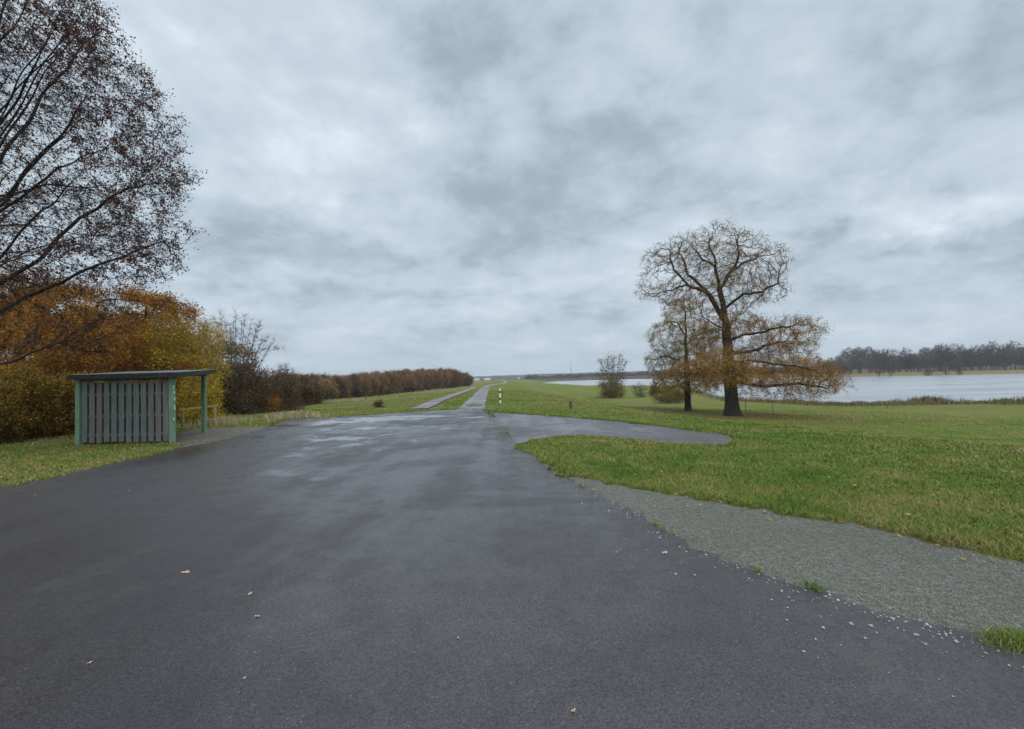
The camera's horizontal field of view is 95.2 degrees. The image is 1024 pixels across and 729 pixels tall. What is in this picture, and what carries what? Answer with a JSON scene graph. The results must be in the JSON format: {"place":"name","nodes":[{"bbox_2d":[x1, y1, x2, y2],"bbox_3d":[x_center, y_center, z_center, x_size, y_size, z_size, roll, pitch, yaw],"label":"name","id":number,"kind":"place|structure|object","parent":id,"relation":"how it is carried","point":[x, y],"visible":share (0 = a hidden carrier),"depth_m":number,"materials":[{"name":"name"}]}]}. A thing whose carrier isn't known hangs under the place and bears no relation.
{"place":"outdoors","nodes":[
{"label":"outdoors","id":0,"kind":"place"},
{"bbox_2d":[457,380,507,409],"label":"dike path","id":1,"kind":"structure","parent":0,"point":[479,396],"depth_m":44.27,"materials":[{"name":"asphalt"}]},
{"bbox_2d":[466,403,482,406],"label":"puddle","id":2,"kind":"object","parent":1,"relation":"on","point":[472,405],"visible":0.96,"depth_m":34.59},
{"bbox_2d":[0,409,1023,728],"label":"road","id":3,"kind":"structure","parent":0,"point":[512,569],"depth_m":3.99,"materials":[{"name":"asphalt"}]},
{"bbox_2d":[541,489,1023,696],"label":"loose chips","id":4,"kind":"object","parent":3,"relation":"on","point":[906,621],"visible":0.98,"depth_m":3.73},
{"bbox_2d":[0,366,1023,591],"bbox_3d":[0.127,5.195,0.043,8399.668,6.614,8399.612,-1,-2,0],"label":"ground","id":5,"kind":"structure","parent":0,"point":[1010,412],"depth_m":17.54,"materials":[{"name":"green plant"}]},
{"bbox_2d":[0,369,42,442],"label":"shrub","id":6,"kind":"object","parent":5,"relation":"on","point":[14,417],"visible":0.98,"depth_m":17.42,"materials":[{"name":"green plant"}]},
{"bbox_2d":[0,360,74,439],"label":"shrub","id":7,"kind":"object","parent":5,"relation":"on","point":[40,392],"visible":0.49,"depth_m":19.11,"materials":[{"name":"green plant"}]},
{"bbox_2d":[0,277,87,374],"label":"tree","id":8,"kind":"object","parent":5,"relation":"on","point":[44,312],"visible":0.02,"depth_m":37.49,"materials":[{"name":"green plant"}]},
{"bbox_2d":[0,259,121,378],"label":"beech tree","id":9,"kind":"object","parent":5,"relation":"on","point":[5,354],"visible":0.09,"depth_m":27.69,"materials":[{"name":"orange plant"}]},
{"bbox_2d":[29,369,110,435],"bbox_3d":[-19.866,1.910,20.838,4.203,3.461,3.785,-1,-2,0],"label":"shrub","id":10,"kind":"object","parent":5,"relation":"on","point":[67,387],"visible":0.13,"depth_m":20.01,"materials":[{"name":"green plant"}]},
{"bbox_2d":[0,276,208,390],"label":"beech tree","id":11,"kind":"object","parent":5,"relation":"on","point":[120,362],"visible":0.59,"depth_m":24.01,"materials":[{"name":"brown plant"}]},
{"bbox_2d":[0,0,208,364],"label":"roadside tree","id":12,"kind":"object","parent":5,"relation":"on","point":[68,32],"visible":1,"depth_m":12.74,"materials":[{"name":"brown plant"}]},
{"bbox_2d":[67,369,214,445],"bbox_3d":[-14.053,1.565,18.131,3.645,2.777,5.680,-1,-2,-19],"label":"shelter","id":13,"kind":"object","parent":5,"relation":"on","point":[124,409],"visible":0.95,"depth_m":16.26,"materials":[{"name":"green paint"}]},
{"bbox_2d":[94,279,199,382],"bbox_3d":[-22.903,-0.842,29.335,6.131,8.498,6.599,-1,-2,0],"label":"beech tree","id":14,"kind":"object","parent":5,"relation":"on","point":[135,320],"visible":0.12,"depth_m":29.01,"materials":[{"name":"orange plant"}]},
{"bbox_2d":[99,303,195,407],"bbox_3d":[-30.933,0.259,38.019,9.254,10.363,8.167,-1,-2,0],"label":"tree","id":15,"kind":"object","parent":5,"relation":"on","point":[140,319],"visible":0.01,"depth_m":37.86,"materials":[{"name":"brown plant"}]},
{"bbox_2d":[131,305,235,419],"bbox_3d":[-18.985,-0.042,27.160,5.120,7.488,4.734,0,-2,-35],"label":"birch tree","id":16,"kind":"object","parent":5,"relation":"on","point":[209,358],"visible":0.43,"depth_m":26.99,"materials":[{"name":"yellow plant"}]},
{"bbox_2d":[180,405,217,429],"bbox_3d":[-15.133,2.540,22.711,0.087,1.000,3.211,-1,-2,-6],"label":"railing","id":17,"kind":"object","parent":5,"relation":"on","point":[182,417],"visible":0.76,"depth_m":21.52,"materials":[{"name":"yellow wood"}]},
{"bbox_2d":[176,363,229,423],"bbox_3d":[-16.567,1.759,24.981,2.826,3.824,2.655,-2,-2,33],"label":"shrub","id":18,"kind":"object","parent":5,"relation":"on","point":[190,414],"visible":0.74,"depth_m":24.70,"materials":[{"name":"yellow plant"}]},
{"bbox_2d":[168,329,257,415],"bbox_3d":[-28.105,1.072,41.717,10.774,9.210,8.923,-1,-2,0],"label":"tree","id":19,"kind":"object","parent":5,"relation":"on","point":[246,353],"visible":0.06,"depth_m":42.20,"materials":[{"name":"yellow plant"}]},
{"bbox_2d":[176,426,268,447],"bbox_3d":[-11.566,2.796,18.326,3.629,0.001,7.693,-1,-2,-20],"label":"dirt patch","id":20,"kind":"object","parent":5,"relation":"on","point":[200,437],"visible":0.83,"depth_m":18.73,"materials":[{"name":"gravel"}]},
{"bbox_2d":[191,308,285,413],"bbox_3d":[-19.865,-0.295,33.086,7.005,7.874,6.205,-1,-2,0],"label":"bare tree","id":21,"kind":"object","parent":5,"relation":"on","point":[231,348],"visible":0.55,"depth_m":33.16,"materials":[{"name":"grey plant"}]},
{"bbox_2d":[211,357,283,414],"bbox_3d":[-18.288,1.755,32.193,4.936,4.538,4.693,0,-2,-37],"label":"shrub","id":22,"kind":"object","parent":5,"relation":"on","point":[246,403],"visible":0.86,"depth_m":31.55,"materials":[{"name":"brown plant"}]},
{"bbox_2d":[219,359,297,410],"bbox_3d":[-29.552,2.387,52.240,12.022,7.051,10.625,-1,-2,-22],"label":"tree","id":23,"kind":"object","parent":5,"relation":"on","point":[257,367],"visible":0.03,"depth_m":52.02,"materials":[{"name":"brown plant"}]},
{"bbox_2d":[254,393,286,412],"bbox_3d":[-17.155,2.885,32.858,2.092,1.967,2.116,-1,-2,0],"label":"shrub","id":24,"kind":"object","parent":5,"relation":"on","point":[273,405],"visible":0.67,"depth_m":32.69,"materials":[{"name":"brown plant"}]},
{"bbox_2d":[237,367,308,413],"bbox_3d":[-18.796,2.305,36.955,5.072,4.277,6.508,-1,-2,0],"label":"shrub","id":25,"kind":"object","parent":5,"relation":"on","point":[289,385],"visible":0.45,"depth_m":36.53,"materials":[{"name":"brown plant"}]},
{"bbox_2d":[269,363,296,373],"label":"bare tree","id":26,"kind":"object","parent":5,"relation":"on","point":[282,368],"visible":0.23,"depth_m":59.84,"materials":[{"name":"grey plant"}]},
{"bbox_2d":[279,371,333,405],"bbox_3d":[-23.507,2.900,51.839,5.927,4.575,5.473,-3,-2,36],"label":"shrub","id":27,"kind":"object","parent":5,"relation":"on","point":[310,391],"visible":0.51,"depth_m":51.54,"materials":[{"name":"brown plant"}]},
{"bbox_2d":[307,372,322,385],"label":"forest tree","id":28,"kind":"object","parent":5,"relation":"on","point":[312,377],"visible":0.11,"depth_m":112.04,"materials":[{"name":"brown plant"}]},
{"bbox_2d":[310,387,339,399],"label":"shrub","id":29,"kind":"object","parent":5,"relation":"on","point":[332,396],"visible":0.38,"depth_m":74.44,"materials":[{"name":"brown plant"}]},
{"bbox_2d":[315,376,335,392],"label":"forest tree","id":30,"kind":"object","parent":5,"relation":"on","point":[324,381],"visible":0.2,"depth_m":118.41,"materials":[{"name":"orange plant"}]},
{"bbox_2d":[326,377,340,396],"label":"forest tree","id":31,"kind":"object","parent":5,"relation":"on","point":[333,385],"visible":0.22,"depth_m":123.84,"materials":[{"name":"orange plant"}]},
{"bbox_2d":[332,374,349,398],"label":"forest tree","id":32,"kind":"object","parent":5,"relation":"on","point":[342,383],"visible":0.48,"depth_m":127.62,"materials":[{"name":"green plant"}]},
{"bbox_2d":[335,375,353,398],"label":"forest tree","id":33,"kind":"object","parent":5,"relation":"on","point":[348,384],"visible":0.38,"depth_m":131.54,"materials":[{"name":"brown plant"}]},
{"bbox_2d":[177,387,530,428],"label":"dry grass","id":34,"kind":"structure","parent":5,"relation":"on","point":[222,421],"depth_m":25.74,"materials":[{"name":"plant"}]},
{"bbox_2d":[345,374,365,397],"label":"forest tree","id":35,"kind":"object","parent":5,"relation":"on","point":[357,389],"visible":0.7,"depth_m":137.85,"materials":[{"name":"brown plant"}]},
{"bbox_2d":[351,378,371,397],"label":"forest tree","id":36,"kind":"object","parent":5,"relation":"on","point":[364,393],"visible":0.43,"depth_m":142.59,"materials":[{"name":"brown plant"}]},
{"bbox_2d":[350,372,373,392],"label":"forest tree","id":37,"kind":"object","parent":5,"relation":"on","point":[364,376],"visible":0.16,"depth_m":148.81,"materials":[{"name":"brown plant"}]},
{"bbox_2d":[367,372,381,396],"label":"forest tree","id":38,"kind":"object","parent":5,"relation":"on","point":[376,382],"visible":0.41,"depth_m":154.70,"materials":[{"name":"brown plant"}]},
{"bbox_2d":[372,398,383,407],"bbox_3d":[-10.253,3.028,35.921,1.104,1.049,1.121,-2,-2,21],"label":"shrub","id":39,"kind":"object","parent":5,"relation":"on","point":[378,403],"visible":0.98,"depth_m":35.89,"materials":[{"name":"green plant"}]},
{"bbox_2d":[374,373,388,394],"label":"forest tree","id":40,"kind":"object","parent":5,"relation":"on","point":[383,384],"visible":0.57,"depth_m":167.37,"materials":[{"name":"brown plant"}]},
{"bbox_2d":[381,371,399,392],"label":"forest tree","id":41,"kind":"object","parent":5,"relation":"on","point":[390,375],"visible":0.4,"depth_m":173.55,"materials":[{"name":"brown plant"}]},
{"bbox_2d":[381,386,402,394],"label":"shrub","id":42,"kind":"object","parent":5,"relation":"on","point":[392,390],"visible":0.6,"depth_m":118.72,"materials":[{"name":"brown plant"}]},
{"bbox_2d":[387,373,405,389],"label":"forest tree","id":43,"kind":"object","parent":5,"relation":"on","point":[401,380],"visible":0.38,"depth_m":175.12,"materials":[{"name":"brown plant"}]},
{"bbox_2d":[394,371,406,390],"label":"forest tree","id":44,"kind":"object","parent":5,"relation":"on","point":[404,382],"visible":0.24,"depth_m":181.52,"materials":[{"name":"brown plant"}]},
{"bbox_2d":[393,369,413,391],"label":"forest tree","id":45,"kind":"object","parent":5,"relation":"on","point":[404,372],"visible":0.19,"depth_m":187.70,"materials":[{"name":"brown plant"}]},
{"bbox_2d":[400,374,415,392],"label":"forest tree","id":46,"kind":"object","parent":5,"relation":"on","point":[409,383],"visible":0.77,"depth_m":186.11,"materials":[{"name":"orange plant"}]},
{"bbox_2d":[409,369,424,391],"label":"forest tree","id":47,"kind":"object","parent":5,"relation":"on","point":[420,378],"visible":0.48,"depth_m":199.21,"materials":[{"name":"brown plant"}]},
{"bbox_2d":[421,371,433,390],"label":"forest tree","id":48,"kind":"object","parent":5,"relation":"on","point":[426,381],"visible":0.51,"depth_m":209.35,"materials":[{"name":"brown plant"}]},
{"bbox_2d":[427,369,438,389],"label":"forest tree","id":49,"kind":"object","parent":5,"relation":"on","point":[434,382],"visible":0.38,"depth_m":216.68,"materials":[{"name":"brown plant"}]},
{"bbox_2d":[431,369,445,389],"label":"forest tree","id":50,"kind":"object","parent":5,"relation":"on","point":[440,383],"visible":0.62,"depth_m":219.30,"materials":[{"name":"brown plant"}]},
{"bbox_2d":[437,367,448,388],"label":"forest tree","id":51,"kind":"object","parent":5,"relation":"on","point":[445,381],"visible":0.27,"depth_m":233.04,"materials":[{"name":"brown plant"}]},
{"bbox_2d":[410,387,476,408],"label":"inland lane","id":52,"kind":"structure","parent":5,"relation":"on","point":[431,403],"depth_m":42.62,"materials":[{"name":"asphalt"}]},
{"bbox_2d":[449,369,459,387],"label":"forest tree","id":53,"kind":"object","parent":5,"relation":"on","point":[454,382],"visible":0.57,"depth_m":245.96,"materials":[{"name":"brown plant"}]},
{"bbox_2d":[450,368,460,387],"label":"forest tree","id":54,"kind":"object","parent":5,"relation":"on","point":[454,370],"visible":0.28,"depth_m":249.00,"materials":[{"name":"brown plant"}]},
{"bbox_2d":[454,370,466,387],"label":"forest tree","id":55,"kind":"object","parent":5,"relation":"on","point":[462,376],"visible":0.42,"depth_m":253.98,"materials":[{"name":"brown plant"}]},
{"bbox_2d":[462,371,474,385],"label":"forest tree","id":56,"kind":"object","parent":5,"relation":"on","point":[469,378],"visible":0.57,"depth_m":264.77,"materials":[{"name":"brown plant"}]},
{"bbox_2d":[0,408,1023,670],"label":"edge grass","id":57,"kind":"structure","parent":5,"relation":"on","point":[1008,636],"depth_m":7.35,"materials":[{"name":"plant"}]},
{"bbox_2d":[1,391,1023,560],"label":"leaf litter","id":58,"kind":"object","parent":5,"relation":"on","point":[643,441],"visible":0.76,"depth_m":21.59,"materials":[{"name":"brown plant"}]},
{"bbox_2d":[595,375,626,397],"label":"shrub","id":59,"kind":"object","parent":5,"relation":"on","point":[608,386],"visible":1,"depth_m":105.74,"materials":[{"name":"green plant"}]},
{"bbox_2d":[596,350,626,389],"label":"bare tree","id":60,"kind":"object","parent":5,"relation":"on","point":[613,370],"visible":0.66,"depth_m":109.19,"materials":[{"name":"grey plant"}]},
{"bbox_2d":[629,382,647,396],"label":"shrub","id":61,"kind":"object","parent":5,"relation":"on","point":[640,391],"visible":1,"depth_m":107.23,"materials":[{"name":"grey plant"}]},
{"bbox_2d":[647,385,657,395],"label":"shrub","id":62,"kind":"object","parent":5,"relation":"on","point":[650,392],"visible":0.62,"depth_m":113.14,"materials":[{"name":"green plant"}]},
{"bbox_2d":[651,390,691,403],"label":"shrub","id":63,"kind":"object","parent":5,"relation":"on","point":[664,400],"visible":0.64,"depth_m":79.95,"materials":[{"name":"green plant"}]},
{"bbox_2d":[644,294,723,410],"bbox_3d":[24.007,-1.763,65.434,12.050,16.398,9.400,-1,-2,0],"label":"young oak tree","id":64,"kind":"object","parent":5,"relation":"on","point":[666,356],"visible":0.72,"depth_m":64.60,"materials":[{"name":"brown plant"}]},
{"bbox_2d":[632,217,856,415],"bbox_3d":[26.060,-5.679,55.808,23.829,23.278,19.091,-1,-2,0],"label":"oak tree","id":65,"kind":"object","parent":5,"relation":"on","point":[727,370],"visible":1,"depth_m":53.48,"materials":[{"name":"brown plant"}]},
{"bbox_2d":[543,464,1023,640],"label":"gravel verge","id":66,"kind":"structure","parent":5,"relation":"on","point":[804,546],"depth_m":4.97,"materials":[{"name":"gravel"}]},
{"bbox_2d":[591,384,1023,408],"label":"reeds","id":67,"kind":"object","parent":5,"relation":"on","point":[925,400],"visible":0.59,"depth_m":75.07,"materials":[{"name":"plant"}]},
{"bbox_2d":[833,359,842,372],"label":"tree","id":68,"kind":"object","parent":5,"relation":"on","point":[838,365],"visible":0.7,"depth_m":473.63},
{"bbox_2d":[839,347,856,372],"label":"tree","id":69,"kind":"object","parent":5,"relation":"on","point":[846,355],"visible":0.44,"depth_m":512.86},
{"bbox_2d":[845,358,854,370],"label":"tree","id":70,"kind":"object","parent":5,"relation":"on","point":[848,362],"visible":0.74,"depth_m":478.13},
{"bbox_2d":[848,347,870,372],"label":"tree","id":71,"kind":"object","parent":5,"relation":"on","point":[864,353],"visible":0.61,"depth_m":476.92,"materials":[{"name":"plant"}]},
{"bbox_2d":[853,353,865,373],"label":"tree","id":72,"kind":"object","parent":5,"relation":"on","point":[859,361],"visible":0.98,"depth_m":461.32,"materials":[{"name":"plant"}]},
{"bbox_2d":[862,347,874,372],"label":"tree","id":73,"kind":"object","parent":5,"relation":"on","point":[867,349],"visible":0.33,"depth_m":496.75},
{"bbox_2d":[866,349,890,376],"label":"tree","id":74,"kind":"object","parent":5,"relation":"on","point":[883,354],"visible":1,"depth_m":391.14,"materials":[{"name":"plant"}]},
{"bbox_2d":[883,356,897,375],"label":"tree","id":75,"kind":"object","parent":5,"relation":"on","point":[893,363],"visible":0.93,"depth_m":389.20,"materials":[{"name":"plant"}]},
{"bbox_2d":[883,349,900,366],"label":"tree","id":76,"kind":"object","parent":5,"relation":"on","point":[895,356],"visible":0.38,"depth_m":469.38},
{"bbox_2d":[895,359,903,370],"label":"tree","id":77,"kind":"object","parent":5,"relation":"on","point":[899,364],"visible":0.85,"depth_m":454.17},
{"bbox_2d":[897,347,915,371],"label":"tree","id":78,"kind":"object","parent":5,"relation":"on","point":[901,356],"visible":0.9,"depth_m":456.91,"materials":[{"name":"plant"}]},
{"bbox_2d":[903,354,917,371],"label":"tree","id":79,"kind":"object","parent":5,"relation":"on","point":[914,365],"visible":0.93,"depth_m":453.60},
{"bbox_2d":[913,352,925,371],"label":"tree","id":80,"kind":"object","parent":5,"relation":"on","point":[918,358],"visible":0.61,"depth_m":460.80,"materials":[{"name":"grey plant"}]},
{"bbox_2d":[915,347,935,369],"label":"tree","id":81,"kind":"object","parent":5,"relation":"on","point":[922,351],"visible":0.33,"depth_m":465.96,"materials":[{"name":"grey plant"}]},
{"bbox_2d":[920,353,932,368],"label":"tree","id":82,"kind":"object","parent":5,"relation":"on","point":[923,357],"visible":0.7,"depth_m":442.85,"materials":[{"name":"grey plant"}]},
{"bbox_2d":[923,365,933,375],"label":"bank tree","id":83,"kind":"object","parent":5,"relation":"on","point":[926,371],"visible":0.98,"depth_m":385.56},
{"bbox_2d":[923,352,943,369],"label":"tree","id":84,"kind":"object","parent":5,"relation":"on","point":[932,365],"visible":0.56,"depth_m":435.61,"materials":[{"name":"plant"}]},
{"bbox_2d":[931,344,951,370],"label":"tree","id":85,"kind":"object","parent":5,"relation":"on","point":[943,350],"visible":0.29,"depth_m":458.21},
{"bbox_2d":[933,343,957,374],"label":"tree","id":86,"kind":"object","parent":5,"relation":"on","point":[944,359],"visible":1,"depth_m":382.82,"materials":[{"name":"plant"}]},
{"bbox_2d":[946,342,966,370],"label":"tree","id":87,"kind":"object","parent":5,"relation":"on","point":[955,347],"visible":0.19,"depth_m":486.73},
{"bbox_2d":[947,347,969,369],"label":"tree","id":88,"kind":"object","parent":5,"relation":"on","point":[959,354],"visible":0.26,"depth_m":468.07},
{"bbox_2d":[954,362,963,374],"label":"bank tree","id":89,"kind":"object","parent":5,"relation":"on","point":[959,372],"visible":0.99,"depth_m":381.30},
{"bbox_2d":[953,357,966,369],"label":"tree","id":90,"kind":"object","parent":5,"relation":"on","point":[962,362],"visible":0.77,"depth_m":444.28,"materials":[{"name":"grey plant"}]},
{"bbox_2d":[960,349,974,370],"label":"tree","id":91,"kind":"object","parent":5,"relation":"on","point":[964,354],"visible":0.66,"depth_m":447.83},
{"bbox_2d":[964,348,981,370],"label":"tree","id":92,"kind":"object","parent":5,"relation":"on","point":[970,354],"visible":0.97,"depth_m":440.29,"materials":[{"name":"plant"}]},
{"bbox_2d":[969,344,991,368],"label":"tree","id":93,"kind":"object","parent":5,"relation":"on","point":[979,352],"visible":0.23,"depth_m":468.49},
{"bbox_2d":[975,358,985,370],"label":"tree","id":94,"kind":"object","parent":5,"relation":"on","point":[979,361],"visible":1,"depth_m":430.70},
{"bbox_2d":[975,344,994,369],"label":"tree","id":95,"kind":"object","parent":5,"relation":"on","point":[982,350],"visible":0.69,"depth_m":454.47,"materials":[{"name":"plant"}]},
{"bbox_2d":[985,355,996,366],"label":"tree","id":96,"kind":"object","parent":5,"relation":"on","point":[989,360],"visible":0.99,"depth_m":439.89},
{"bbox_2d":[985,341,1003,369],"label":"tree","id":97,"kind":"object","parent":5,"relation":"on","point":[993,346],"visible":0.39,"depth_m":457.33,"materials":[{"name":"plant"}]},
{"bbox_2d":[990,352,1003,369],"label":"tree","id":98,"kind":"object","parent":5,"relation":"on","point":[998,362],"visible":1,"depth_m":435.26,"materials":[{"name":"plant"}]},
{"bbox_2d":[993,349,1013,369],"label":"tree","id":99,"kind":"object","parent":5,"relation":"on","point":[1006,362],"visible":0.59,"depth_m":440.55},
{"bbox_2d":[1001,345,1020,369],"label":"tree","id":100,"kind":"object","parent":5,"relation":"on","point":[1008,349],"visible":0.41,"depth_m":454.56,"materials":[{"name":"grey plant"}]},
{"bbox_2d":[1006,351,1022,369],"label":"tree","id":101,"kind":"object","parent":5,"relation":"on","point":[1016,358],"visible":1,"depth_m":430.51,"materials":[{"name":"grey plant"}]},
{"bbox_2d":[1006,340,1022,365],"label":"tree","id":102,"kind":"object","parent":5,"relation":"on","point":[1013,344],"visible":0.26,"depth_m":490.81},
{"bbox_2d":[1018,349,1023,364],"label":"tree","id":103,"kind":"object","parent":5,"relation":"on","point":[1021,352],"visible":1,"depth_m":426.71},
{"bbox_2d":[0,0,1023,376],"label":"sky","id":104,"kind":"structure","parent":0,"point":[478,187],"materials":[{"name":"grey"}]},
{"bbox_2d":[491,412,732,445],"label":"side road","id":105,"kind":"structure","parent":0,"point":[524,428],"depth_m":17.12,"materials":[{"name":"asphalt"}]},
{"bbox_2d":[527,366,874,378],"bbox_3d":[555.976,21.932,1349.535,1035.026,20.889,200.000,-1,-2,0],"label":"hills","id":106,"kind":"structure","parent":0,"point":[660,371],"depth_m":1255.26,"materials":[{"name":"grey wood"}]},
{"bbox_2d":[473,361,1020,379],"bbox_3d":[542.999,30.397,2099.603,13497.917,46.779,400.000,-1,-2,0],"label":"hills","id":107,"kind":"structure","parent":0,"point":[504,377],"depth_m":1917.07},
{"bbox_2d":[547,374,1023,402],"bbox_3d":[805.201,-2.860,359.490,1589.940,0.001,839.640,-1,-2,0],"label":"river","id":108,"kind":"structure","parent":0,"point":[977,387],"depth_m":161.10,"materials":[{"name":"liquid"}]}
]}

